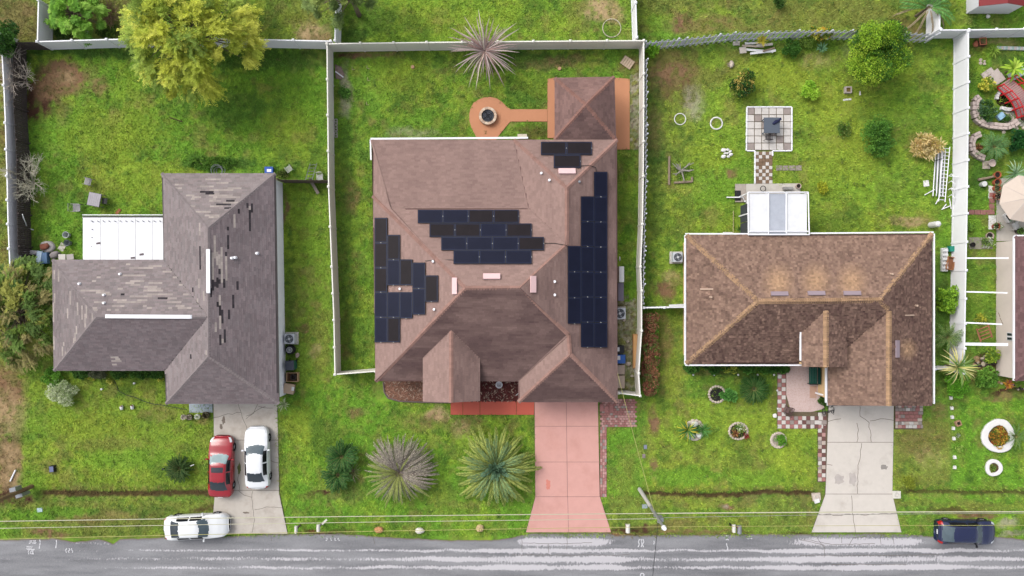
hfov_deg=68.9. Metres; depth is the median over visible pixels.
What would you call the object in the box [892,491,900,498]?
catch basin
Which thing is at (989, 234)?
garden pot
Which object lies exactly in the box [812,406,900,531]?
driveway
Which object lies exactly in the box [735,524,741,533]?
mailbox
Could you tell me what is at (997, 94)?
stone wall
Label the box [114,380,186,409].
garden hose
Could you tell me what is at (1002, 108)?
stone wall
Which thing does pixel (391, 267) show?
solar array
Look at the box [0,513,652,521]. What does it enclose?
overhead wire
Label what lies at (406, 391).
mulch bed
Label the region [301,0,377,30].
pine tree
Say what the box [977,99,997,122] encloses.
garden shrub
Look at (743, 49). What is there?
lumber pile
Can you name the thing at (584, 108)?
pavilion
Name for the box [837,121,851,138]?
shrub
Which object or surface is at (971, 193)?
garden shrub
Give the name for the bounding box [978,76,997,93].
yellow shrub
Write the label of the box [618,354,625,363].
wheelie bin
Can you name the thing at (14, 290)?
juniper tree
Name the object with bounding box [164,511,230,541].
parked car
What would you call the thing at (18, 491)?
utility pole
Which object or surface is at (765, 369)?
foundation shrub
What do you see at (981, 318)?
garden shrub
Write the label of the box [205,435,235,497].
parked car
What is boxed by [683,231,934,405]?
brown house
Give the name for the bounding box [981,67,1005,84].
paving steps
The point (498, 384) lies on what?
white pot
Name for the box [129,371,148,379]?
foundation shrub
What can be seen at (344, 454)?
sago palm
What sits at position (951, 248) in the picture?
teal crate
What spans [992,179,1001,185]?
garden pot
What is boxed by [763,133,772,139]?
patio chair
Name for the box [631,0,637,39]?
vinyl fence
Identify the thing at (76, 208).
patio chair
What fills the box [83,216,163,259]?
patio roof
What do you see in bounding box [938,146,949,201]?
ladder
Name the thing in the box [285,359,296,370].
wheelie bin
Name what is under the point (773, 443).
planting ring
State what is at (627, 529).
mailbox
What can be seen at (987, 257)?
pergola beam
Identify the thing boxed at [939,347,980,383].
striped plant
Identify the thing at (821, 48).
agave
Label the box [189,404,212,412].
doorstep slab
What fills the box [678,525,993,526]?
overhead wire
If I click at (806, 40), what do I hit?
garden shrub
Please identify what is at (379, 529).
boulder
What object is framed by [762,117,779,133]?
patio table
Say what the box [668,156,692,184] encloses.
log border
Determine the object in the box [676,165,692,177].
weed clump
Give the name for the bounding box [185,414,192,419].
garden pot
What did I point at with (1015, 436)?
palm
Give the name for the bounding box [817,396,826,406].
garden shrub
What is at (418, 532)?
boulder
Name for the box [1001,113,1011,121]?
garden shrub
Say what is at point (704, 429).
lily clump
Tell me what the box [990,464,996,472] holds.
flower clump
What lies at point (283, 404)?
variegated bush
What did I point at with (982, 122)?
stone wall
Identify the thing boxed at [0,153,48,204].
bare shrub
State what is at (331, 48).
vinyl fence
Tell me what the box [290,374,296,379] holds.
round pot
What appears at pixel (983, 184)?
white bucket
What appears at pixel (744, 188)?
patio
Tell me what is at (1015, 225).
patio chair
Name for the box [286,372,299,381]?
open crate
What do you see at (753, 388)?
sago palm
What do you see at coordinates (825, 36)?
flowering shrub
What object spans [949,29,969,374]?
vinyl fence
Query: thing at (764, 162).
garden path
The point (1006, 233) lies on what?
paved court
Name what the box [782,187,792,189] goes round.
wire rack
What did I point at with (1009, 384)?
bromeliad
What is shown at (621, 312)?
air conditioner
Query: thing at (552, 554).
road
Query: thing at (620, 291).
wall cabinet
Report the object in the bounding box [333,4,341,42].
vinyl fence
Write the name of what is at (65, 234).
bucket
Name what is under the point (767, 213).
patio roof
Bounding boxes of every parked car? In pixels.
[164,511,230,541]
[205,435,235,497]
[241,425,271,488]
[933,517,994,547]
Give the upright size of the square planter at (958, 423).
0.300 m
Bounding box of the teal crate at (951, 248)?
[947,246,954,251]
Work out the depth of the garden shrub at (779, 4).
55.40 m
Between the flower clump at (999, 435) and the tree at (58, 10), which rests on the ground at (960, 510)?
the tree at (58, 10)
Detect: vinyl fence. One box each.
[2,37,24,267]
[35,0,332,49]
[325,39,644,396]
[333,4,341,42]
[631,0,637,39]
[925,0,941,37]
[928,27,1023,38]
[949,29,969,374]
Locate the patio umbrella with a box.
[999,175,1023,221]
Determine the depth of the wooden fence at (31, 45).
55.13 m
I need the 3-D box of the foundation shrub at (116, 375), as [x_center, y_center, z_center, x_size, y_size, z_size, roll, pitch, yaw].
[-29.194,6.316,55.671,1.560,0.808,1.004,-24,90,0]
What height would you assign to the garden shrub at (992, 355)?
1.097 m
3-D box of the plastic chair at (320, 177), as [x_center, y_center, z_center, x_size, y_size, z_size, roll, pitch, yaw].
[-14.285,-8.298,55.566,0.438,0.870,0.555,-4,90,0]
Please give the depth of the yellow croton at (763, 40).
55.01 m
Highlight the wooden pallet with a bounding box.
[620,55,634,69]
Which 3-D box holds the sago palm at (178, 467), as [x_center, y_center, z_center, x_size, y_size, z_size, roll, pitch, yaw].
[-24.744,13.420,55.566,2.235,0.969,2.202,0,90,0]
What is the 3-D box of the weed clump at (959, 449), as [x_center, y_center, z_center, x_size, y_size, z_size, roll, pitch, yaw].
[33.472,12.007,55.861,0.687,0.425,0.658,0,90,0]
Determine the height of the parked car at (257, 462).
1.473 m
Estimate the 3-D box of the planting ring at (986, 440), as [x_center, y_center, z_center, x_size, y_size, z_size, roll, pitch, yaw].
[36.371,11.055,55.925,2.497,0.250,2.543,0,90,0]
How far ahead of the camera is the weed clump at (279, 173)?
55.73 m
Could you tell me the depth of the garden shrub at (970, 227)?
55.67 m
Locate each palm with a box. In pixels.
[163,453,193,483]
[321,464,352,493]
[324,438,358,474]
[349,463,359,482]
[363,434,439,507]
[457,425,541,505]
[739,374,769,404]
[892,0,955,37]
[935,323,963,351]
[976,131,1010,162]
[1005,424,1023,449]
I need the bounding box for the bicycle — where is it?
[822,406,834,414]
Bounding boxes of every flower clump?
[735,423,746,433]
[981,236,995,247]
[988,425,1009,448]
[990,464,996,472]
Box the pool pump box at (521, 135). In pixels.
[517,134,526,136]
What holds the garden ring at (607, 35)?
on the ground at (960, 510)
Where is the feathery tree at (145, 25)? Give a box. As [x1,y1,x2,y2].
[116,0,271,109]
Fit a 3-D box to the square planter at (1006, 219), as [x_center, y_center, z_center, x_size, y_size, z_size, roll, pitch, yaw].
[37.080,-5.320,55.792,0.682,0.415,0.682,-34,90,0]
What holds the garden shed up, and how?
on the ground at (960, 510)
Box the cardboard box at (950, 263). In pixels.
[945,256,954,269]
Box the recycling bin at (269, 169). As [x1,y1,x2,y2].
[265,167,273,172]
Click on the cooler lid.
(38, 255)
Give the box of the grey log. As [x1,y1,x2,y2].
[977,175,994,180]
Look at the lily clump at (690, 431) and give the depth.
55.44 m
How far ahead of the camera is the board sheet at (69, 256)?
55.60 m
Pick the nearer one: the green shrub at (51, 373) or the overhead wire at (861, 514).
the overhead wire at (861, 514)
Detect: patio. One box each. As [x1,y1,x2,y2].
[469,78,629,149]
[600,399,636,496]
[735,183,799,234]
[745,106,792,183]
[777,366,827,481]
[894,406,922,428]
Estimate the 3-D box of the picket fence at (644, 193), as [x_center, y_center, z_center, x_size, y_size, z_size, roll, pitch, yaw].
[9.765,-7.733,55.126,0.252,1.807,17.950,1,90,0]
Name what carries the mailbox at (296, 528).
on the ground at (960, 510)
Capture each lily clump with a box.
[678,419,698,440]
[694,423,712,438]
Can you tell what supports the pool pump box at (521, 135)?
on the ground at (960, 510)
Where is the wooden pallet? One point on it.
(625, 63)
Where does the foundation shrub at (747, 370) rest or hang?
on the ground at (960, 510)
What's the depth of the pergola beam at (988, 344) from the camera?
53.89 m
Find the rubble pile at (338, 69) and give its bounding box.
[335,64,343,79]
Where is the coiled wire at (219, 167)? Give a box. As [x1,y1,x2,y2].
[211,164,224,172]
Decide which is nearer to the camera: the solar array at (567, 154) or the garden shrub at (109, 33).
the solar array at (567, 154)
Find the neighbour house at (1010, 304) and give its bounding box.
[996,235,1023,381]
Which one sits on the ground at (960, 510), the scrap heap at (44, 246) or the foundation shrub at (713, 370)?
the foundation shrub at (713, 370)
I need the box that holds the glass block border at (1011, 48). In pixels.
[997,46,1023,50]
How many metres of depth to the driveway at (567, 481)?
55.95 m
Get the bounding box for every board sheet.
[58,254,65,259]
[66,254,73,259]
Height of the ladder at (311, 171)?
1.641 m
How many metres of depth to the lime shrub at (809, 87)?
55.35 m
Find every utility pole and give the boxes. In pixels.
[0,484,33,501]
[638,487,666,530]
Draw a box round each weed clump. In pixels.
[276,168,289,178]
[337,85,351,99]
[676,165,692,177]
[955,445,963,451]
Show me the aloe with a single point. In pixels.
(994, 50)
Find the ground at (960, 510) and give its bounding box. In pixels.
[0,0,1023,543]
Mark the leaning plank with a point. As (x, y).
(315, 188)
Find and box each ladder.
[305,163,316,179]
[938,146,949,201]
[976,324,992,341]
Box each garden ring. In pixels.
[602,19,620,37]
[674,113,685,124]
[710,117,722,129]
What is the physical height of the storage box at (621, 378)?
0.710 m
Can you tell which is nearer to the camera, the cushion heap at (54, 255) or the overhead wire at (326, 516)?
the overhead wire at (326, 516)
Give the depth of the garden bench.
55.55 m
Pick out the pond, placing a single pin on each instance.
(1002, 103)
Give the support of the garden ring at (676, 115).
on the ground at (960, 510)
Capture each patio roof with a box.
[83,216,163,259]
[726,192,809,234]
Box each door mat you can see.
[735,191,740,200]
[810,386,816,397]
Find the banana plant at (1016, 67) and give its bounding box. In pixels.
[1001,57,1023,81]
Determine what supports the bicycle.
on the driveway at (859, 467)
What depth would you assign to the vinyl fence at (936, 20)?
55.14 m
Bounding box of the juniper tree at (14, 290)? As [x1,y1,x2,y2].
[0,254,53,373]
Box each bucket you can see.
[62,231,70,237]
[63,239,71,245]
[979,181,986,186]
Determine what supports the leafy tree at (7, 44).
on the ground at (960, 510)
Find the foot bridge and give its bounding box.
[994,75,1023,118]
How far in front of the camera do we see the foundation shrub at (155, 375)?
55.46 m
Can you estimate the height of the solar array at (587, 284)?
1.292 m
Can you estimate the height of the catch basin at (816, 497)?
0.254 m
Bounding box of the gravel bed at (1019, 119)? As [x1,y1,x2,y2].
[1003,111,1023,126]
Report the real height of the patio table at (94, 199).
0.690 m
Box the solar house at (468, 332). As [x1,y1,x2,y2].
[370,137,618,402]
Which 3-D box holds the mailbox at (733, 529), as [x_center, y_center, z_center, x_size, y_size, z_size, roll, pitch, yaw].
[16.309,17.680,55.370,0.262,1.260,0.550,0,90,0]
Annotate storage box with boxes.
[283,383,295,393]
[618,365,624,373]
[618,375,624,387]
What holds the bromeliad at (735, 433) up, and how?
in the planting ring at (731, 427)
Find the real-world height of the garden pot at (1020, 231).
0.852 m
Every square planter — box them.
[844,86,851,93]
[954,420,961,426]
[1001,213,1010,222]
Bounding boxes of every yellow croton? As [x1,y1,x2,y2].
[756,36,767,45]
[908,132,946,161]
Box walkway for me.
[451,401,533,414]
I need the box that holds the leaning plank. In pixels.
[311,183,318,193]
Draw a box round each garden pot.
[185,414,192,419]
[201,412,209,418]
[985,232,993,239]
[991,221,1004,229]
[992,171,1001,177]
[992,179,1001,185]
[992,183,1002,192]
[992,191,1001,199]
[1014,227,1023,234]
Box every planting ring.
[686,419,702,440]
[707,385,724,402]
[728,422,748,439]
[770,432,786,448]
[980,419,1014,452]
[985,459,1002,475]
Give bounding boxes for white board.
[669,304,683,306]
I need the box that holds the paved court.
[968,178,1023,248]
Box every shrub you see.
[0,46,35,109]
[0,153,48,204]
[40,366,63,386]
[54,28,72,39]
[69,371,87,379]
[88,371,106,378]
[92,0,119,29]
[96,24,119,38]
[109,371,128,379]
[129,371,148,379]
[147,371,164,379]
[187,155,235,171]
[644,40,659,57]
[683,364,700,374]
[702,366,719,375]
[719,366,736,373]
[719,388,737,402]
[729,67,755,97]
[738,366,758,374]
[757,366,776,373]
[773,0,785,9]
[773,366,790,374]
[774,433,786,445]
[781,37,801,58]
[800,33,814,48]
[801,80,820,99]
[810,25,834,41]
[817,180,828,194]
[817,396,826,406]
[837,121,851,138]
[860,114,896,158]
[902,476,918,489]
[935,284,961,314]
[944,373,970,398]
[967,221,975,230]
[968,188,974,195]
[974,365,999,388]
[975,312,987,322]
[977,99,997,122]
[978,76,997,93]
[982,348,1000,363]
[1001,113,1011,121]
[1008,128,1023,151]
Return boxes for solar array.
[374,218,437,342]
[418,210,543,263]
[541,142,591,167]
[568,172,606,347]
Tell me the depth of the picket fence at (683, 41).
54.88 m
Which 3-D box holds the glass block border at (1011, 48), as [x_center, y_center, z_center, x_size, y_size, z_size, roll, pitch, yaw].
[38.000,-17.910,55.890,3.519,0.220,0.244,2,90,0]
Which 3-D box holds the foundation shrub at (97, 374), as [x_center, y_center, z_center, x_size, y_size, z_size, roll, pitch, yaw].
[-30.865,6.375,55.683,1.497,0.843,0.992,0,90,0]
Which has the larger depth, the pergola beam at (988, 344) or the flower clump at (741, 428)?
the flower clump at (741, 428)
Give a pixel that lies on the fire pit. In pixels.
(487, 115)
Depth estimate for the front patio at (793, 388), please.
55.95 m
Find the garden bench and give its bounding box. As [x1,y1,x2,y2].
[807,367,820,384]
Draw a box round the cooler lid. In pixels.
[36,251,42,263]
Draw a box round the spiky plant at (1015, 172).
[1001,160,1023,182]
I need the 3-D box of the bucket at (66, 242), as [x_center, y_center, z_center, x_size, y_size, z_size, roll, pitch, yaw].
[-33.160,-3.360,55.791,0.510,0.419,0.510,0,90,0]
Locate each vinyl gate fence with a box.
[642,306,683,308]
[932,366,950,369]
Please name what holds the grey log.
on the ground at (960, 510)
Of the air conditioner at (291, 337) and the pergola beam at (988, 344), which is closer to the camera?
the pergola beam at (988, 344)
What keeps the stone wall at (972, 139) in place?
on the ground at (960, 510)
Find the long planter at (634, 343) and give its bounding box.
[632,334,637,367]
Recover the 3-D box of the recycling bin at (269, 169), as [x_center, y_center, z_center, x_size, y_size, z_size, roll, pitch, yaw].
[-18.120,-8.800,55.797,0.616,0.405,0.470,0,90,0]
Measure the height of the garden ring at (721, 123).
0.104 m
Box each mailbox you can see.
[294,524,300,533]
[625,523,629,532]
[729,523,735,532]
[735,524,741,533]
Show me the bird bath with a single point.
(991, 162)
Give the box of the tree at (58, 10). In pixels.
[43,0,110,47]
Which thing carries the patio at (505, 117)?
on the ground at (960, 510)
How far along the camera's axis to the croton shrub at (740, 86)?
55.12 m
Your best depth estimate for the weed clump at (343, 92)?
55.77 m
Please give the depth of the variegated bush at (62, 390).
55.22 m
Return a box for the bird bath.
[982,159,995,168]
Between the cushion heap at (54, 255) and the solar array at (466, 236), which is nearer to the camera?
the solar array at (466, 236)
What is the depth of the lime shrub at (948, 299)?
54.99 m
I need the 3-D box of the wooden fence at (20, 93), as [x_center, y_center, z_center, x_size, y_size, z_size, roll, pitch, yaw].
[-36.161,-10.175,55.225,0.257,1.590,15.528,-2,90,0]
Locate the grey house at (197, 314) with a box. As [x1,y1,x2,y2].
[51,172,285,404]
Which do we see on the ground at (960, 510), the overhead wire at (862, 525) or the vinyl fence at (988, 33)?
the vinyl fence at (988, 33)
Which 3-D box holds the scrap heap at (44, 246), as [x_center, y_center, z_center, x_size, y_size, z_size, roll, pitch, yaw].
[-34.860,-3.099,55.668,0.759,0.264,0.508,-19,90,0]
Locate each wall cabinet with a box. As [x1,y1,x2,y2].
[617,266,623,281]
[617,283,623,300]
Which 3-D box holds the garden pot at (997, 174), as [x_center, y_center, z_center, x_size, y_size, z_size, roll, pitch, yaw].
[36.200,-8.440,55.800,0.520,0.400,0.520,0,90,0]
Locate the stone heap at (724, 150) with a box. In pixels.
[721,148,732,157]
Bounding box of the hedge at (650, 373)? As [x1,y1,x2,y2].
[640,312,660,396]
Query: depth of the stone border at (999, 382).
55.91 m
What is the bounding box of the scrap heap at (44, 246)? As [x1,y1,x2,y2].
[40,243,49,249]
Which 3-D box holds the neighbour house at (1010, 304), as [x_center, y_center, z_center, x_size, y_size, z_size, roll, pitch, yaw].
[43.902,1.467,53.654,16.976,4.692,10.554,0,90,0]
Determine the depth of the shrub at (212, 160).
55.79 m
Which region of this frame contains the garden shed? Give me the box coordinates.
[966,0,1023,13]
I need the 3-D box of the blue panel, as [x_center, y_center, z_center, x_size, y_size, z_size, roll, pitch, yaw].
[36.520,-12.840,55.830,0.500,0.260,0.420,-40,90,0]
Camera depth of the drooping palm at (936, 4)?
54.16 m
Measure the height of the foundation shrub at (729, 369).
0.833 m
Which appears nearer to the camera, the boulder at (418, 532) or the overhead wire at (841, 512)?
the overhead wire at (841, 512)
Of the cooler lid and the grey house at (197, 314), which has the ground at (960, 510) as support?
the grey house at (197, 314)
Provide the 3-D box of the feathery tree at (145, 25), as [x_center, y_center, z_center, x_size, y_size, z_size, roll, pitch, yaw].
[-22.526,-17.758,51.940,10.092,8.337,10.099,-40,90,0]
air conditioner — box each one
[284,332,298,343]
[617,306,625,319]
[669,252,682,263]
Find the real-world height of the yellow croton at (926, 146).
1.779 m
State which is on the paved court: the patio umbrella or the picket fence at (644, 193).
the patio umbrella
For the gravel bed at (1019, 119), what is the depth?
55.98 m
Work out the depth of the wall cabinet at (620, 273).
54.50 m
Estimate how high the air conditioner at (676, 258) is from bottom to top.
0.760 m
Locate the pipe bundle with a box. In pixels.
[925,149,951,209]
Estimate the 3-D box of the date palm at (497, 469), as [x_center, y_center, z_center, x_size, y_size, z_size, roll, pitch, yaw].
[-0.943,13.214,54.796,6.478,2.509,6.112,0,90,0]
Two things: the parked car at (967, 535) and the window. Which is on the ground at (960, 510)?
the parked car at (967, 535)
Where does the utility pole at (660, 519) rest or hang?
on the ground at (960, 510)
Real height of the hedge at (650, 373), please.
1.575 m
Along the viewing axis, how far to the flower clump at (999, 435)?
55.69 m
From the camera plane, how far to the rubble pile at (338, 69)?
55.88 m
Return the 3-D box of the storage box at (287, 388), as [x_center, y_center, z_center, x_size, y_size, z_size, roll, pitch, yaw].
[-16.560,7.480,55.645,0.800,0.610,0.750,9,90,0]
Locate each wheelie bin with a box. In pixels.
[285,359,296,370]
[618,345,623,352]
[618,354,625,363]
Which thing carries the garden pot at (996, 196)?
on the ground at (960, 510)
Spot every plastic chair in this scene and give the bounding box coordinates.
[285,164,293,172]
[316,172,322,179]
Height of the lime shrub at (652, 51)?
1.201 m
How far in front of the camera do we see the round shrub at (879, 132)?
55.04 m
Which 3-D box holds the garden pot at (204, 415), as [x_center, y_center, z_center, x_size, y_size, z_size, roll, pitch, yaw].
[-22.818,9.480,55.720,0.584,0.560,0.540,0,90,0]
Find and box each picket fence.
[641,58,648,304]
[644,29,940,50]
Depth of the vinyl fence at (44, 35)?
54.90 m
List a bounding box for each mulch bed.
[382,381,445,402]
[472,381,517,401]
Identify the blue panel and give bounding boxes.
[995,112,1005,120]
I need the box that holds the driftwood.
[672,163,692,180]
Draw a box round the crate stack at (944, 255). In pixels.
[940,248,947,270]
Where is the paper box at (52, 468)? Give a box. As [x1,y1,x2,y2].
[49,465,56,471]
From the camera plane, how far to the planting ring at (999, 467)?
55.84 m
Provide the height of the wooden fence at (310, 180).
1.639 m
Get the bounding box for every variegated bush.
[45,379,79,406]
[275,398,287,410]
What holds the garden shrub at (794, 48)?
on the ground at (960, 510)
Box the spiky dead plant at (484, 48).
[450,10,519,85]
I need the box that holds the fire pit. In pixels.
[479,107,496,124]
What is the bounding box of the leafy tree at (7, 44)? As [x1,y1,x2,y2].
[0,18,19,57]
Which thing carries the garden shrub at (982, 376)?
on the ground at (960, 510)
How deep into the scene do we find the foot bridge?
55.33 m
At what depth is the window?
54.37 m
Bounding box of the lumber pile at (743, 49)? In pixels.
[733,41,775,54]
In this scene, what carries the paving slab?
on the ground at (960, 510)
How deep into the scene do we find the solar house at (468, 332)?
52.44 m
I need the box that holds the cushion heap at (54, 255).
[49,251,60,258]
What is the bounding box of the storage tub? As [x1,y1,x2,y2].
[41,252,49,263]
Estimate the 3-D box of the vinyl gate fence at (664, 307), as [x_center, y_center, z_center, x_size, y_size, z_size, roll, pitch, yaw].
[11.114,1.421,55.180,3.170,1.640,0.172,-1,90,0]
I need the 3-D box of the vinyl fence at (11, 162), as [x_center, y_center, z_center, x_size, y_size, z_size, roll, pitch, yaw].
[-37.959,-9.834,55.030,3.228,1.940,17.669,0,90,0]
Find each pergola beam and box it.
[965,343,1007,345]
[966,291,1006,292]
[967,257,1008,258]
[967,322,1001,324]
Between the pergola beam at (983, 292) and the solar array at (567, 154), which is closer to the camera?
the solar array at (567, 154)
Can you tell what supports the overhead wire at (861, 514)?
attached to the utility pole at (660, 519)
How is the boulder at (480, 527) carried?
on the ground at (960, 510)
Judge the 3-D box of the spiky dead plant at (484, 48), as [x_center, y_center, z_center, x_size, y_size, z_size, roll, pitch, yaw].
[-2.075,-17.146,54.514,5.464,3.072,5.637,0,90,0]
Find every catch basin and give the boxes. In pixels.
[811,493,820,503]
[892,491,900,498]
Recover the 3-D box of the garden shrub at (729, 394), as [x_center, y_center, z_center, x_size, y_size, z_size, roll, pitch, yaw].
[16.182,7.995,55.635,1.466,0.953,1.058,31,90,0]
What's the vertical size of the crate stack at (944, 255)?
0.390 m
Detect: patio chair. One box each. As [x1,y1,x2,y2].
[68,203,82,211]
[82,177,93,186]
[102,198,110,204]
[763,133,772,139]
[1008,221,1020,229]
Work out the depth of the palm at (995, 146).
54.93 m
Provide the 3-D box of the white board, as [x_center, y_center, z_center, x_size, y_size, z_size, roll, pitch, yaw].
[12.120,1.280,54.515,1.300,0.070,0.200,-3,90,0]
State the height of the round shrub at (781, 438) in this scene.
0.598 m
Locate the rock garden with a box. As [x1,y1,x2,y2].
[973,349,996,368]
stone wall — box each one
[968,131,985,161]
[970,95,1019,130]
[994,88,1003,99]
[999,106,1013,110]
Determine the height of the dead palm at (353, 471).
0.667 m
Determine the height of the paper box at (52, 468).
0.320 m
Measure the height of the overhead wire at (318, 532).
2.780 m
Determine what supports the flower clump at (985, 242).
on the paved court
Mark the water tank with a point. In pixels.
(934, 224)
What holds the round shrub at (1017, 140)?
on the ground at (960, 510)
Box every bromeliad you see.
[730,429,740,436]
[975,143,983,150]
[1003,379,1014,388]
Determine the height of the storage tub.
0.400 m
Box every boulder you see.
[374,526,382,532]
[415,528,423,533]
[476,525,483,531]
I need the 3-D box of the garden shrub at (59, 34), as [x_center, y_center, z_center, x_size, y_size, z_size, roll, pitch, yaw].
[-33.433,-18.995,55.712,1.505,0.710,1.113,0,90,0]
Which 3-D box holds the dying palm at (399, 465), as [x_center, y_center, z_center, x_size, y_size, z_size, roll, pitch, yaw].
[-8.096,13.446,55.143,5.597,1.814,5.376,0,90,0]
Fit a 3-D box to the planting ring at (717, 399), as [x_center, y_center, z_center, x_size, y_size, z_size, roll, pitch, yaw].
[15.354,7.960,55.957,1.410,0.187,1.392,0,90,0]
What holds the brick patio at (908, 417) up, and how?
on the ground at (960, 510)
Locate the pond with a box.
[997,92,1021,107]
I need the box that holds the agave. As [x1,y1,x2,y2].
[817,41,827,52]
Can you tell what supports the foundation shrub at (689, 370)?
on the ground at (960, 510)
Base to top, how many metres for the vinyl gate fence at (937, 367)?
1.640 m
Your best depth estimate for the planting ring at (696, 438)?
55.88 m
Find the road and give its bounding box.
[0,533,1023,575]
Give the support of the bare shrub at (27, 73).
on the ground at (960, 510)
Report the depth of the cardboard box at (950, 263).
55.70 m
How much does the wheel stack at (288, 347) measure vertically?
0.624 m
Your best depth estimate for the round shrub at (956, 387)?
55.13 m
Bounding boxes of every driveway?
[213,404,287,533]
[526,402,610,531]
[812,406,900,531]
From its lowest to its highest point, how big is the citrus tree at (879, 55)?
4.211 m
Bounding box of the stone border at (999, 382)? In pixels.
[997,381,1023,390]
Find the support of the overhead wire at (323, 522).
attached to the utility pole at (660, 519)
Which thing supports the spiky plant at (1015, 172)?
on the ground at (960, 510)
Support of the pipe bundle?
on the ground at (960, 510)
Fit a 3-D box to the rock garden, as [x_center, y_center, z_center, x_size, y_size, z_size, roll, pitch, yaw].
[35.313,5.476,55.922,1.894,0.335,1.280,-23,90,0]
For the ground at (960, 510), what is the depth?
56.00 m
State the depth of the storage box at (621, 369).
55.24 m
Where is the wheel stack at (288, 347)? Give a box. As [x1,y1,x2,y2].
[285,345,295,353]
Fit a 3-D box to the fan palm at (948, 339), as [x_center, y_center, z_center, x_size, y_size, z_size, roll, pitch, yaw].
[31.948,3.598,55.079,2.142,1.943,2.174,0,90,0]
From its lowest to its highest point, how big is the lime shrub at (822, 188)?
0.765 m
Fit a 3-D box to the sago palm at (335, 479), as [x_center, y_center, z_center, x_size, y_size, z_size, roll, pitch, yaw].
[-12.983,13.946,55.414,2.518,1.272,2.638,0,90,0]
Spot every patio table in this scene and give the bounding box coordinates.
[87,192,105,207]
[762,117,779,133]
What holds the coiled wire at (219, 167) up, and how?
on the ground at (960, 510)
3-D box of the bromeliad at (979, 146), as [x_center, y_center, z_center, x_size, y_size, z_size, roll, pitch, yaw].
[34.874,-10.528,55.762,0.826,0.577,0.710,21,90,0]
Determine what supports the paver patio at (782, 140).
on the ground at (960, 510)
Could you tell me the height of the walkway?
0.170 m
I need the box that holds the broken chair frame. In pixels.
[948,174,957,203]
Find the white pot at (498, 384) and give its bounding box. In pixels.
[496,382,502,387]
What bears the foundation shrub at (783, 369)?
on the ground at (960, 510)
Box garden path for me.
[756,151,801,183]
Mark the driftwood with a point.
(680, 169)
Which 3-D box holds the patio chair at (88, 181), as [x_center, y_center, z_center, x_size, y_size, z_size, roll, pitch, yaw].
[-31.503,-7.907,55.566,0.655,0.870,0.538,14,90,0]
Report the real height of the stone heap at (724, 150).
0.242 m
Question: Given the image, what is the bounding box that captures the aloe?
[987,43,1002,58]
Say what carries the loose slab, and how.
on the ground at (960, 510)
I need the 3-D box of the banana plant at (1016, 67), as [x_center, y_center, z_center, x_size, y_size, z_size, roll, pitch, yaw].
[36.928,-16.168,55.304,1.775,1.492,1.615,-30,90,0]
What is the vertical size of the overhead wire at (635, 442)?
3.225 m
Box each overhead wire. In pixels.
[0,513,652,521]
[0,518,656,528]
[19,527,628,538]
[617,373,653,508]
[657,511,1023,513]
[663,513,1023,517]
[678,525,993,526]
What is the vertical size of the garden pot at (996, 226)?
0.879 m
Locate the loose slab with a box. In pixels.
[923,180,928,186]
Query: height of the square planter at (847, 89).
0.300 m
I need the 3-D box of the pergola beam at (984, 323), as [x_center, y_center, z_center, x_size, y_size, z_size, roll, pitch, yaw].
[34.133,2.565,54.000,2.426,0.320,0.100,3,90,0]
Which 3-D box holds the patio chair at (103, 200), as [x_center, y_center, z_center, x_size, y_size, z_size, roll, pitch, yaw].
[-30.261,-6.470,55.566,0.553,0.870,0.433,8,90,0]
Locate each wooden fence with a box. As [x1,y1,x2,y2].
[13,42,49,49]
[13,44,32,255]
[276,178,327,182]
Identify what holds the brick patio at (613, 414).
on the ground at (960, 510)
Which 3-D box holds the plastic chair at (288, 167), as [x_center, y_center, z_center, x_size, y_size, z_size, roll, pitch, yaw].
[-16.565,-8.833,55.566,0.458,0.870,0.575,-36,90,0]
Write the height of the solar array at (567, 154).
0.893 m
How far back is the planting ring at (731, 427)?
55.92 m
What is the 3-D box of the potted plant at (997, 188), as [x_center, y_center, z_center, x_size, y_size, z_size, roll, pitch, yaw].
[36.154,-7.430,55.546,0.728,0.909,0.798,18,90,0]
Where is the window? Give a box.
[1007,332,1011,340]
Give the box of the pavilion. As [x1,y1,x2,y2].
[553,76,616,139]
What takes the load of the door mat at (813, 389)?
on the front patio at (793, 388)
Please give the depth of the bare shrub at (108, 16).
55.33 m
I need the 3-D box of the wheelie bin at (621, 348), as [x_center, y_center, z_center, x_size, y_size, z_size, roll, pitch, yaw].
[7.935,4.520,55.470,0.680,1.060,0.600,0,90,0]
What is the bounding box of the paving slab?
[58,242,65,250]
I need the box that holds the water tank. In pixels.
[928,221,940,227]
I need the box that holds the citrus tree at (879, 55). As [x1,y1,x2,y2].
[845,19,913,86]
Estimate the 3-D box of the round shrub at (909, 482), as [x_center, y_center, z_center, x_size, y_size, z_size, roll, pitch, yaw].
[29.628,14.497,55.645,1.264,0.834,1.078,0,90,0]

